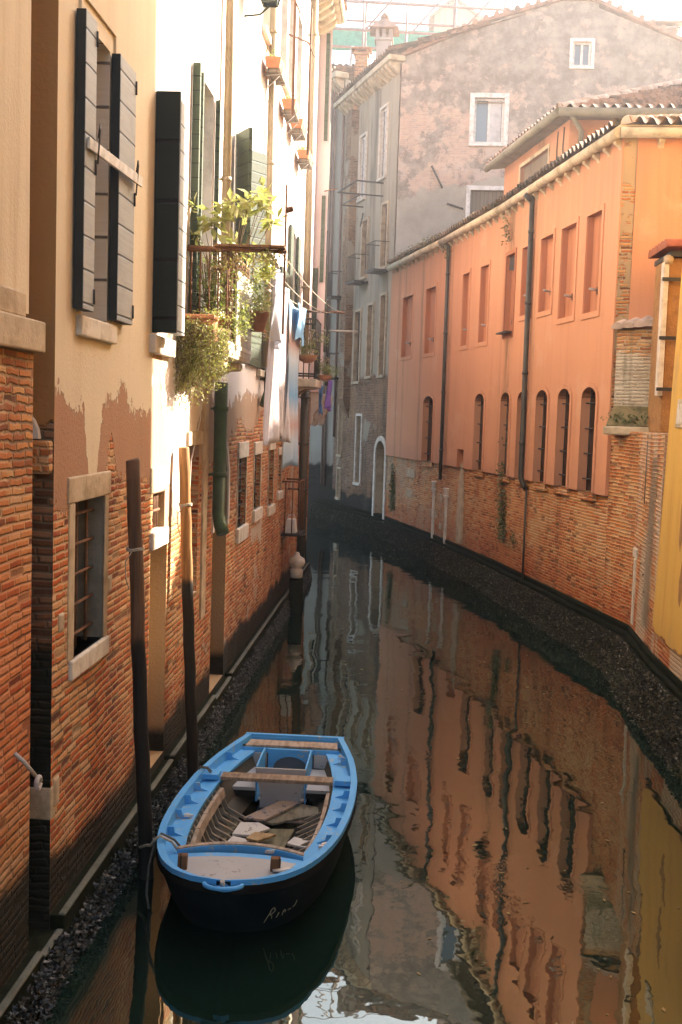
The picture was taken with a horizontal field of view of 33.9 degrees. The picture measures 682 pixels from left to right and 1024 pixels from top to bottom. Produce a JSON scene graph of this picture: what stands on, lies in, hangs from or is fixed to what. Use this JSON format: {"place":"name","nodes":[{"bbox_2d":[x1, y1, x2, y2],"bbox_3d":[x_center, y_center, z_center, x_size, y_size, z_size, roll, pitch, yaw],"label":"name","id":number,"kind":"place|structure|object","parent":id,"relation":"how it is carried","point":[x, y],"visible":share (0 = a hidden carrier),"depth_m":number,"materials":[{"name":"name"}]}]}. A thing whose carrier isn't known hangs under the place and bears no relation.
{"place":"outdoors","nodes":[
{"label":"outdoors","id":0,"kind":"place"},
{"bbox_2d":[285,514,296,532],"bbox_3d":[-0.919,0.213,20.690,0.208,0.333,0.300,2,5,3],"label":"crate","id":1,"kind":"object","parent":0,"point":[288,526],"visible":0.92,"depth_m":20.55,"materials":[{"name":"plastic"}]},
{"bbox_2d":[332,63,354,68],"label":"back house","id":2,"kind":"structure","parent":0,"point":[346,64],"depth_m":48.45,"materials":[{"name":"tile"}]},
{"bbox_2d":[40,515,681,1023],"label":"water","id":3,"kind":"structure","parent":0,"point":[566,787],"depth_m":9.74,"materials":[{"name":"liquid"}]},
{"bbox_2d":[125,458,153,879],"bbox_3d":[-1.572,1.660,8.822,0.314,4.165,0.152,2,5,3],"label":"mooring pole","id":4,"kind":"object","parent":3,"relation":"in","point":[135,548],"visible":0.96,"depth_m":8.74,"materials":[{"name":"brown wood"}]},
{"bbox_2d":[137,832,180,908],"bbox_3d":[-1.468,2.652,8.632,0.272,0.538,0.710,-1,6,-29],"label":"mooring rope","id":5,"kind":"object","parent":4,"relation":"attached to","point":[171,840],"visible":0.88,"depth_m":8.38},
{"bbox_2d":[0,562,308,1023],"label":"quay ledge","id":6,"kind":"object","parent":3,"relation":"in","point":[62,915],"visible":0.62,"depth_m":8.40,"materials":[{"name":"stone"}]},
{"bbox_2d":[0,0,45,990],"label":"brick house","id":7,"kind":"structure","parent":6,"relation":"on","point":[22,338],"depth_m":6.48,"materials":[{"name":"paint"}]},
{"bbox_2d":[26,0,157,928],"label":"plaster house","id":8,"kind":"structure","parent":6,"relation":"on","point":[92,134],"depth_m":7.87,"materials":[{"name":"beige stone"}]},
{"bbox_2d":[67,470,110,680],"bbox_3d":[-1.997,0.418,8.060,0.430,1.400,1.070,2,5,3],"label":"barred window","id":9,"kind":"structure","parent":8,"relation":"in","point":[88,486],"depth_m":8.06,"materials":[{"name":"stone"}]},
{"bbox_2d":[2,566,311,1023],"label":"mussel crust","id":10,"kind":"object","parent":6,"relation":"attached to","point":[34,1003],"visible":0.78,"depth_m":8.47,"materials":[{"name":"mussel shell"}]},
{"bbox_2d":[147,0,347,775],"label":"white house","id":11,"kind":"structure","parent":6,"relation":"on","point":[220,120],"depth_m":12.77,"materials":[{"name":"paint"}]},
{"bbox_2d":[152,493,159,527],"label":"grate window","id":12,"kind":"structure","parent":11,"relation":"in","point":[155,496],"depth_m":10.36,"materials":[{"name":"brown wood"}]},
{"bbox_2d":[173,305,242,416],"bbox_3d":[-1.354,-1.463,10.834,0.822,1.136,0.660,2,5,3],"label":"plant","id":13,"kind":"object","parent":11,"relation":"attached to","point":[204,328],"visible":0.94,"depth_m":10.78,"materials":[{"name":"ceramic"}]},
{"bbox_2d":[185,208,190,313],"bbox_3d":[-1.511,-2.433,10.997,0.056,1.085,0.024,2,5,3],"label":"bamboo stake","id":14,"kind":"object","parent":13,"relation":"in","point":[188,223],"visible":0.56,"depth_m":10.97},
{"bbox_2d":[190,245,243,338],"bbox_3d":[-1.296,-2.234,11.367,0.591,0.998,0.611,2,5,3],"label":"potted plant","id":15,"kind":"object","parent":11,"relation":"on","point":[204,295],"visible":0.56,"depth_m":11.35,"materials":[{"name":"green plant"}]},
{"bbox_2d":[211,442,229,532],"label":"barred window","id":16,"kind":"structure","parent":11,"relation":"in","point":[227,451],"depth_m":14.13,"materials":[{"name":"white paint"}]},
{"bbox_2d":[187,176,288,338],"bbox_3d":[-1.222,-2.601,11.565,1.114,1.700,1.080,0,5,-25],"label":"citrus tree","id":17,"kind":"object","parent":11,"relation":"on","point":[242,208],"visible":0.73,"depth_m":11.27,"materials":[{"name":"green plant"}]},
{"bbox_2d":[204,254,273,341],"bbox_3d":[-0.949,-2.296,12.264,0.539,0.936,2.465,3,5,9],"label":"plant","id":18,"kind":"object","parent":11,"relation":"attached to","point":[257,319],"visible":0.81,"depth_m":11.96,"materials":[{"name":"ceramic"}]},
{"bbox_2d":[187,184,293,333],"bbox_3d":[-1.007,-2.497,11.011,1.058,1.450,0.200,2,5,3],"label":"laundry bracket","id":19,"kind":"object","parent":11,"relation":"attached to","point":[256,248],"visible":0.9,"depth_m":10.99,"materials":[{"name":"metal"}]},
{"bbox_2d":[207,248,289,285],"bbox_3d":[-0.908,-2.416,10.993,0.797,0.405,0.361,1,5,-9],"label":"hanging basket","id":20,"kind":"object","parent":19,"relation":"hanging from","point":[265,260],"visible":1,"depth_m":11.02,"materials":[{"name":"green plant"}]},
{"bbox_2d":[235,441,248,543],"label":"barred window","id":21,"kind":"structure","parent":11,"relation":"in","point":[241,532],"depth_m":15.42,"materials":[{"name":"beige stone"}]},
{"bbox_2d":[234,127,266,310],"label":"window","id":22,"kind":"structure","parent":11,"relation":"in","point":[251,165],"depth_m":13.78,"materials":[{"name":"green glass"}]},
{"bbox_2d":[252,441,262,522],"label":"barred window","id":23,"kind":"structure","parent":11,"relation":"in","point":[257,513],"depth_m":16.97,"materials":[{"name":"beige stone"}]},
{"bbox_2d":[244,0,279,16],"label":"wall lantern","id":24,"kind":"object","parent":11,"relation":"attached to","point":[266,4],"depth_m":14.12,"materials":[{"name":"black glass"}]},
{"bbox_2d":[262,24,271,49],"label":"window","id":25,"kind":"structure","parent":11,"relation":"in","point":[265,32],"depth_m":15.91,"materials":[{"name":"glass"}]},
{"bbox_2d":[248,264,289,377],"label":"window","id":26,"kind":"structure","parent":11,"relation":"in","point":[256,341],"depth_m":16.30,"materials":[{"name":"stone"}]},
{"bbox_2d":[267,443,275,516],"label":"barred window","id":27,"kind":"structure","parent":11,"relation":"in","point":[271,509],"depth_m":18.65,"materials":[{"name":"beige stone"}]},
{"bbox_2d":[262,50,286,102],"bbox_3d":[-0.984,-6.333,16.231,0.367,0.662,0.720,2,5,3],"label":"flower trough","id":28,"kind":"object","parent":11,"relation":"attached to","point":[275,69],"visible":0.97,"depth_m":15.97,"materials":[{"name":"ceramic"}]},
{"bbox_2d":[277,447,283,499],"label":"barred window","id":29,"kind":"structure","parent":11,"relation":"in","point":[280,493],"depth_m":19.77,"materials":[{"name":"beige stone"}]},
{"bbox_2d":[282,78,289,95],"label":"window","id":30,"kind":"structure","parent":11,"relation":"in","point":[286,88],"depth_m":18.53,"materials":[{"name":"glass"}]},
{"bbox_2d":[279,93,300,137],"bbox_3d":[-0.858,-6.506,18.320,0.367,0.662,0.720,2,5,3],"label":"flower trough","id":31,"kind":"object","parent":11,"relation":"attached to","point":[286,110],"visible":0.88,"depth_m":18.07,"materials":[{"name":"ceramic"}]},
{"bbox_2d":[282,299,299,469],"bbox_3d":[-0.625,-1.600,14.430,0.091,2.090,1.600,2,5,3],"label":"towel","id":32,"kind":"object","parent":11,"relation":"hanging from","point":[289,453],"visible":0.85,"depth_m":14.27,"materials":[{"name":"fabric"}]},
{"bbox_2d":[288,224,300,346],"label":"window","id":33,"kind":"structure","parent":11,"relation":"in","point":[291,229],"depth_m":20.40,"materials":[{"name":"white glass"}]},
{"bbox_2d":[291,0,300,115],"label":"drainpipe","id":34,"kind":"object","parent":11,"relation":"attached to","point":[296,6],"visible":1,"depth_m":17.15,"materials":[{"name":"metal"}]},
{"bbox_2d":[287,114,307,154],"bbox_3d":[-0.786,-6.605,19.514,0.367,0.662,0.720,2,5,3],"label":"flower trough","id":35,"kind":"object","parent":11,"relation":"attached to","point":[298,131],"visible":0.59,"depth_m":19.27,"materials":[{"name":"ceramic"}]},
{"bbox_2d":[289,8,314,154],"bbox_3d":[-0.615,-7.544,19.465,0.206,2.500,1.208,4,5,20],"label":"drainpipe","id":36,"kind":"object","parent":11,"relation":"attached to","point":[311,52],"visible":1,"depth_m":19.69,"materials":[{"name":"metal"}]},
{"bbox_2d":[295,144,313,182],"bbox_3d":[-0.712,-6.517,20.874,0.367,0.662,0.720,2,5,3],"label":"flower trough","id":37,"kind":"object","parent":11,"relation":"attached to","point":[304,160],"visible":0.9,"depth_m":20.62,"materials":[{"name":"ceramic"}]},
{"bbox_2d":[299,329,334,362],"bbox_3d":[-0.565,-2.909,19.644,0.647,0.581,0.892,-3,7,-45],"label":"flower basket","id":38,"kind":"object","parent":11,"relation":"attached to","point":[306,358],"visible":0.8,"depth_m":19.66,"materials":[{"name":"ceramic"}]},
{"bbox_2d":[318,385,322,415],"bbox_3d":[-0.397,-2.176,21.908,0.075,0.591,0.500,2,5,3],"label":"cloth","id":39,"kind":"object","parent":11,"relation":"hanging from","point":[320,400],"visible":0.94,"depth_m":21.79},
{"bbox_2d":[324,380,332,410],"bbox_3d":[-0.242,-2.367,22.737,0.100,0.641,1.201,2,5,3],"label":"cloth","id":40,"kind":"object","parent":11,"relation":"hanging from","point":[327,404],"visible":0.92,"depth_m":22.51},
{"bbox_2d":[310,356,349,382],"bbox_3d":[-0.249,-2.654,20.940,0.663,0.504,0.672,-1,6,-32],"label":"flower basket","id":41,"kind":"object","parent":11,"relation":"hanging from","point":[326,377],"visible":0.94,"depth_m":20.87,"materials":[{"name":"ceramic"}]},
{"bbox_2d":[306,300,356,385],"bbox_3d":[-0.294,-3.285,21.760,1.200,1.650,0.060,2,5,3],"label":"laundry bracket","id":42,"kind":"object","parent":11,"relation":"attached to","point":[327,328],"visible":0.74,"depth_m":21.71,"materials":[{"name":"metal"}]},
{"bbox_2d":[238,252,342,312],"bbox_3d":[-0.488,-3.203,16.370,0.441,0.447,10.761,2,5,3],"label":"clothesline","id":43,"kind":"object","parent":42,"relation":"attached to","point":[298,295],"visible":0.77,"depth_m":14.80,"materials":[{"name":"fabric"}]},
{"bbox_2d":[263,275,289,445],"bbox_3d":[-0.720,-1.717,12.993,0.155,1.860,1.784,2,5,3],"label":"bed sheet","id":44,"kind":"object","parent":43,"relation":"hanging from","point":[275,421],"visible":0.79,"depth_m":12.62,"materials":[{"name":"fabric"}]},
{"bbox_2d":[270,268,282,349],"bbox_3d":[-0.682,-2.189,12.174,0.117,0.841,0.600,2,5,3],"label":"pillowcase","id":45,"kind":"object","parent":43,"relation":"hanging from","point":[275,333],"visible":0.97,"depth_m":12.04,"materials":[{"name":"fabric"}]},
{"bbox_2d":[295,303,305,346],"bbox_3d":[-0.523,-2.432,14.632,0.063,0.501,1.050,2,5,4],"label":"cloth","id":46,"kind":"object","parent":43,"relation":"hanging from","point":[300,323],"visible":1,"depth_m":14.56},
{"bbox_2d":[305,29,336,562],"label":"corner house","id":47,"kind":"structure","parent":6,"relation":"on","point":[320,274],"depth_m":25.01,"materials":[{"name":"paint"}]},
{"bbox_2d":[177,447,198,779],"bbox_3d":[-1.482,1.468,10.992,0.314,4.206,0.150,2,5,3],"label":"mooring pole","id":48,"kind":"object","parent":3,"relation":"in","point":[185,504],"visible":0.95,"depth_m":10.91,"materials":[{"name":"wood"}]},
{"bbox_2d":[156,732,357,931],"bbox_3d":[-0.647,2.716,9.499,1.519,0.784,3.896,2,5,3],"label":"rowing boat","id":49,"kind":"object","parent":3,"relation":"on","point":[222,884],"visible":0.97,"depth_m":9.03,"materials":[{"name":"blue paint"},{"name":"dark paint"},{"name":"wood"}]},
{"bbox_2d":[198,766,211,772],"bbox_3d":[-1.240,2.363,10.207,0.167,0.082,0.063,3,5,18],"label":"rope lashing","id":50,"kind":"object","parent":49,"relation":"attached to","point":[207,768],"visible":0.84,"depth_m":10.20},
{"bbox_2d":[217,822,238,841],"bbox_3d":[-1.016,2.784,9.670,0.124,0.022,0.583,3,5,9],"label":"plank","id":51,"kind":"object","parent":49,"relation":"on","point":[229,833],"visible":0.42,"depth_m":9.73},
{"bbox_2d":[228,836,248,841],"bbox_3d":[-0.882,2.796,9.460,0.163,0.022,0.233,3,5,16],"label":"plank","id":52,"kind":"object","parent":49,"relation":"on","point":[235,838],"visible":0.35,"depth_m":9.51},
{"bbox_2d":[232,822,269,836],"bbox_3d":[-0.772,2.761,9.736,0.306,0.022,0.304,2,5,3],"label":"plank","id":53,"kind":"object","parent":49,"relation":"in","point":[244,829],"visible":0.88,"depth_m":9.72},
{"bbox_2d":[246,832,275,842],"bbox_3d":[-0.679,2.755,9.486,0.183,0.022,0.208,4,5,25],"label":"plank","id":54,"kind":"object","parent":49,"relation":"on","point":[256,837],"visible":1,"depth_m":9.47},
{"bbox_2d":[265,849,274,853],"bbox_3d":[-0.520,2.516,8.334,0.089,0.033,0.083,2,5,3],"label":"scrap","id":55,"kind":"object","parent":49,"relation":"on","point":[270,851],"visible":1,"depth_m":8.30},
{"bbox_2d":[243,799,306,821],"bbox_3d":[-0.591,2.711,10.219,0.180,0.022,0.743,5,6,33],"label":"plank","id":56,"kind":"object","parent":49,"relation":"on","point":[271,811],"visible":1,"depth_m":10.15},
{"bbox_2d":[261,829,293,846],"bbox_3d":[-0.560,2.813,9.614,0.224,0.022,0.505,3,5,9],"label":"plank","id":57,"kind":"object","parent":49,"relation":"on","point":[282,838],"visible":0.5,"depth_m":9.64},
{"bbox_2d":[272,866,292,872],"bbox_3d":[-0.407,2.533,7.921,0.183,0.040,0.105,2,5,3],"label":"scrap","id":58,"kind":"object","parent":49,"relation":"on","point":[279,870],"visible":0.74,"depth_m":7.92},
{"bbox_2d":[258,804,317,825],"bbox_3d":[-0.452,2.746,10.205,0.728,0.022,0.313,-1,6,-34],"label":"plank","id":59,"kind":"object","parent":49,"relation":"on","point":[300,812],"visible":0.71,"depth_m":10.13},
{"bbox_2d":[288,820,306,823],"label":"plank","id":60,"kind":"object","parent":49,"relation":"on","point":[298,821],"visible":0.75,"depth_m":10.05,"materials":[{"name":"brown wood"}]},
{"bbox_2d":[287,837,309,848],"bbox_3d":[-0.310,2.812,9.486,0.269,0.022,0.182,4,5,21],"label":"plank","id":61,"kind":"object","parent":49,"relation":"on","point":[297,842],"visible":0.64,"depth_m":9.48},
{"bbox_2d":[288,552,304,612],"bbox_3d":[-0.856,1.570,21.191,0.330,1.640,0.325,2,5,3],"label":"bollard","id":62,"kind":"object","parent":3,"relation":"in","point":[296,561],"visible":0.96,"depth_m":21.07,"materials":[{"name":"wood"}]},
{"bbox_2d":[318,548,665,1023],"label":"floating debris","id":63,"kind":"object","parent":3,"relation":"on","point":[663,1009],"visible":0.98,"depth_m":9.15,"materials":[{"name":"brown plant"}]},
{"bbox_2d":[312,499,681,709],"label":"foundation ledge","id":64,"kind":"object","parent":3,"relation":"in","point":[670,681],"visible":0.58,"depth_m":21.13,"materials":[{"name":"stone"}]},
{"bbox_2d":[308,64,368,507],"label":"grey house","id":65,"kind":"structure","parent":64,"relation":"on","point":[321,447],"depth_m":40.02,"materials":[{"name":"paint"}]},
{"bbox_2d":[349,46,353,65],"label":"scaffold pole","id":66,"kind":"object","parent":65,"relation":"attached to","point":[350,59],"visible":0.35,"depth_m":42.73,"materials":[{"name":"metal"}]},
{"bbox_2d":[332,0,513,51],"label":"scaffold","id":67,"kind":"object","parent":65,"relation":"on","point":[345,38],"visible":0.34,"depth_m":43.38,"materials":[{"name":"metal"}]},
{"bbox_2d":[307,503,681,784],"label":"oyster crust","id":68,"kind":"object","parent":64,"relation":"on","point":[633,684],"visible":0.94,"depth_m":18.03,"materials":[{"name":"shell"}]},
{"bbox_2d":[324,0,681,519],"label":"gabled house","id":69,"kind":"structure","parent":64,"relation":"on","point":[433,124],"depth_m":33.64,"materials":[{"name":"paint"}]},
{"bbox_2d":[335,467,340,499],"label":"window","id":70,"kind":"structure","parent":69,"relation":"in","point":[337,498],"depth_m":39.15,"materials":[{"name":"stone"}]},
{"bbox_2d":[336,404,342,456],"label":"window","id":71,"kind":"structure","parent":69,"relation":"in","point":[337,455],"depth_m":39.20,"materials":[{"name":"stone"}]},
{"bbox_2d":[351,308,362,383],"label":"window","id":72,"kind":"structure","parent":69,"relation":"in","point":[357,310],"depth_m":37.50,"materials":[{"name":"stone"}]},
{"bbox_2d":[352,413,362,485],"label":"window","id":73,"kind":"structure","parent":69,"relation":"in","point":[354,482],"depth_m":37.26,"materials":[{"name":"stone"}]},
{"bbox_2d":[351,47,371,109],"bbox_3d":[0.652,-13.986,37.603,0.672,2.950,0.672,2,5,3],"label":"chimney","id":74,"kind":"object","parent":69,"relation":"on","point":[361,55],"visible":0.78,"depth_m":37.31,"materials":[{"name":"brick"}]},
{"bbox_2d":[356,131,367,202],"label":"window","id":75,"kind":"structure","parent":69,"relation":"in","point":[363,162],"depth_m":37.02,"materials":[{"name":"stone"}]},
{"bbox_2d":[359,216,368,279],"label":"window","id":76,"kind":"structure","parent":69,"relation":"in","point":[367,218],"depth_m":36.78,"materials":[{"name":"stone"}]},
{"bbox_2d":[364,302,374,378],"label":"window","id":77,"kind":"structure","parent":69,"relation":"in","point":[371,303],"depth_m":35.90,"materials":[{"name":"stone"}]},
{"bbox_2d":[371,436,386,519],"bbox_3d":[1.210,-1.055,35.057,0.060,2.658,1.200,0,5,-17],"label":"doorway","id":78,"kind":"structure","parent":69,"relation":"in","point":[380,438],"depth_m":34.82,"materials":[{"name":"stone"}]},
{"bbox_2d":[376,291,387,377],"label":"window","id":79,"kind":"structure","parent":69,"relation":"in","point":[378,375],"depth_m":34.78,"materials":[{"name":"stone"}]},
{"bbox_2d":[376,102,388,181],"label":"window","id":80,"kind":"structure","parent":69,"relation":"in","point":[385,126],"depth_m":35.04,"materials":[{"name":"stone"}]},
{"bbox_2d":[369,12,398,57],"bbox_3d":[1.366,-14.450,36.115,0.950,3.170,0.950,2,5,3],"label":"chimney","id":81,"kind":"object","parent":69,"relation":"on","point":[384,30],"visible":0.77,"depth_m":35.81,"materials":[{"name":"stone"}]},
{"bbox_2d":[379,199,389,268],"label":"window","id":82,"kind":"structure","parent":69,"relation":"in","point":[387,202],"depth_m":34.89,"materials":[{"name":"stone"}]},
{"bbox_2d":[465,185,503,216],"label":"window","id":83,"kind":"structure","parent":69,"relation":"in","point":[475,200],"depth_m":33.76,"materials":[{"name":"grey wood"}]},
{"bbox_2d":[468,93,509,146],"bbox_3d":[4.424,-11.721,33.504,1.160,1.550,0.220,2,5,3],"label":"window","id":84,"kind":"structure","parent":69,"relation":"in","point":[479,122],"depth_m":33.50,"materials":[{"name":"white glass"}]},
{"bbox_2d":[569,38,594,68],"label":"window","id":85,"kind":"structure","parent":69,"relation":"in","point":[580,55],"depth_m":33.20,"materials":[{"name":"white glass"}]},
{"bbox_2d":[648,20,681,32],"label":"chimney","id":86,"kind":"object","parent":69,"relation":"on","point":[671,25],"visible":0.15,"depth_m":33.94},
{"bbox_2d":[385,79,681,611],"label":"orange house","id":87,"kind":"structure","parent":64,"relation":"on","point":[490,335],"depth_m":21.80,"materials":[{"name":"paint"}]},
{"bbox_2d":[387,460,394,511],"bbox_3d":[1.536,-0.757,33.567,0.238,1.569,0.677,1,5,-15],"label":"wall weed","id":88,"kind":"object","parent":87,"relation":"attached to","point":[391,491],"depth_m":33.58,"materials":[{"name":"green plant"}]},
{"bbox_2d":[400,291,413,360],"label":"blind window","id":89,"kind":"structure","parent":87,"relation":"in","point":[410,301],"depth_m":32.34,"materials":[{"name":"paint"}]},
{"bbox_2d":[390,234,437,263],"bbox_3d":[1.982,-7.282,31.116,0.300,0.416,5.253,1,5,-13],"label":"eave weed","id":90,"kind":"object","parent":87,"relation":"on","point":[423,239],"visible":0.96,"depth_m":30.64,"materials":[{"name":"green plant"}]},
{"bbox_2d":[420,393,434,467],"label":"arched window","id":91,"kind":"structure","parent":87,"relation":"in","point":[431,406],"depth_m":30.22,"materials":[{"name":"orange glass"}]},
{"bbox_2d":[423,282,437,357],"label":"blind window","id":92,"kind":"structure","parent":87,"relation":"in","point":[433,295],"depth_m":30.08,"materials":[{"name":"paint"}]},
{"bbox_2d":[441,243,451,259],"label":"eave weed","id":93,"kind":"object","parent":87,"relation":"on","point":[446,252],"visible":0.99,"depth_m":28.06,"materials":[{"name":"green plant"}]},
{"bbox_2d":[459,268,471,349],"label":"blind window","id":94,"kind":"structure","parent":87,"relation":"in","point":[467,271],"depth_m":26.93,"materials":[{"name":"paint"}]},
{"bbox_2d":[471,390,485,477],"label":"arched window","id":95,"kind":"structure","parent":87,"relation":"in","point":[476,473],"depth_m":25.74,"materials":[{"name":"orange stone"}]},
{"bbox_2d":[476,260,490,346],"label":"blind window","id":96,"kind":"structure","parent":87,"relation":"in","point":[487,288],"depth_m":25.50,"materials":[{"name":"paint"}]},
{"bbox_2d":[494,460,506,542],"bbox_3d":[3.404,-0.206,23.684,0.264,1.773,0.872,1,5,-6],"label":"wall weed","id":97,"kind":"object","parent":87,"relation":"attached to","point":[501,525],"depth_m":23.72,"materials":[{"name":"green plant"}]},
{"bbox_2d":[496,388,510,482],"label":"arched window","id":98,"kind":"structure","parent":87,"relation":"in","point":[506,478],"depth_m":23.79,"materials":[{"name":"orange stone"}]},
{"bbox_2d":[500,212,510,248],"bbox_3d":[3.458,-5.939,23.559,0.222,0.842,0.716,2,5,3],"label":"eave weed","id":99,"kind":"object","parent":87,"relation":"on","point":[506,227],"visible":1,"depth_m":23.52,"materials":[{"name":"green plant"}]},
{"bbox_2d":[496,247,516,338],"bbox_3d":[3.506,-4.567,23.481,0.400,1.815,0.781,2,5,3],"label":"blind window","id":100,"kind":"structure","parent":87,"relation":"in","point":[513,260],"depth_m":23.63,"materials":[{"name":"paint"}]},
{"bbox_2d":[506,531,517,550],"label":"wall weed","id":101,"kind":"object","parent":87,"relation":"attached to","point":[513,542],"depth_m":22.87,"materials":[{"name":"green plant"}]},
{"bbox_2d":[513,388,528,485],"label":"arched window","id":102,"kind":"structure","parent":87,"relation":"in","point":[517,482],"depth_m":22.64,"materials":[{"name":"orange glass"}]},
{"bbox_2d":[518,239,534,321],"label":"blind window","id":103,"kind":"structure","parent":87,"relation":"in","point":[520,318],"depth_m":22.61,"materials":[{"name":"paint"}]},
{"bbox_2d":[531,385,549,490],"bbox_3d":[3.928,-1.401,21.237,0.332,1.975,0.860,1,5,-8],"label":"arched window","id":104,"kind":"structure","parent":87,"relation":"in","point":[543,486],"depth_m":21.42,"materials":[{"name":"orange glass"}]},
{"bbox_2d":[536,228,555,317],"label":"blind window","id":105,"kind":"structure","parent":87,"relation":"in","point":[548,290],"depth_m":21.26,"materials":[{"name":"paint"}]},
{"bbox_2d":[552,384,572,495],"bbox_3d":[4.097,-1.290,19.993,0.332,1.975,0.820,1,5,-8],"label":"arched window","id":106,"kind":"structure","parent":87,"relation":"in","point":[565,491],"depth_m":20.17,"materials":[{"name":"brown glass"}]},
{"bbox_2d":[556,216,579,324],"bbox_3d":[4.063,-4.259,19.878,0.297,1.785,0.948,2,5,3],"label":"blind window","id":107,"kind":"structure","parent":87,"relation":"in","point":[573,234],"depth_m":20.05,"materials":[{"name":"paint"}]},
{"bbox_2d":[575,382,598,501],"bbox_3d":[4.265,-1.180,18.755,0.332,1.975,0.850,1,5,-8],"label":"arched window","id":108,"kind":"structure","parent":87,"relation":"in","point":[594,400],"depth_m":18.93,"materials":[{"name":"brown glass"}]},
{"bbox_2d":[580,203,604,319],"bbox_3d":[4.231,-4.138,18.640,0.279,1.805,0.859,2,5,3],"label":"blind window","id":109,"kind":"structure","parent":87,"relation":"in","point":[598,237],"depth_m":18.80,"materials":[{"name":"paint"}]},
{"bbox_2d":[602,316,667,652],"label":"garden wall","id":110,"kind":"structure","parent":64,"relation":"on","point":[637,473],"depth_m":17.18,"materials":[{"name":"brick"}]},
{"bbox_2d":[600,409,648,428],"bbox_3d":[4.548,-1.411,17.073,1.242,0.324,0.379,5,6,35],"label":"wall weed","id":111,"kind":"object","parent":110,"relation":"on","point":[628,415],"depth_m":17.17,"materials":[{"name":"green plant"}]},
{"bbox_2d":[647,239,681,432],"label":"stucco chimney","id":112,"kind":"object","parent":110,"relation":"on","point":[667,253],"visible":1,"depth_m":16.12,"materials":[{"name":"paint"}]},
{"bbox_2d":[652,274,681,680],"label":"yellow house","id":113,"kind":"structure","parent":64,"relation":"on","point":[667,629],"depth_m":14.16,"materials":[{"name":"paint"}]},
{"bbox_2d":[428,0,482,31],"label":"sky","id":114,"kind":"structure","parent":0,"point":[444,16],"depth_m":57.84,"materials":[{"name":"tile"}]},
{"bbox_2d":[332,0,681,64],"label":"sky","id":115,"kind":"structure","parent":0,"point":[651,9],"materials":[{"name":"white"}]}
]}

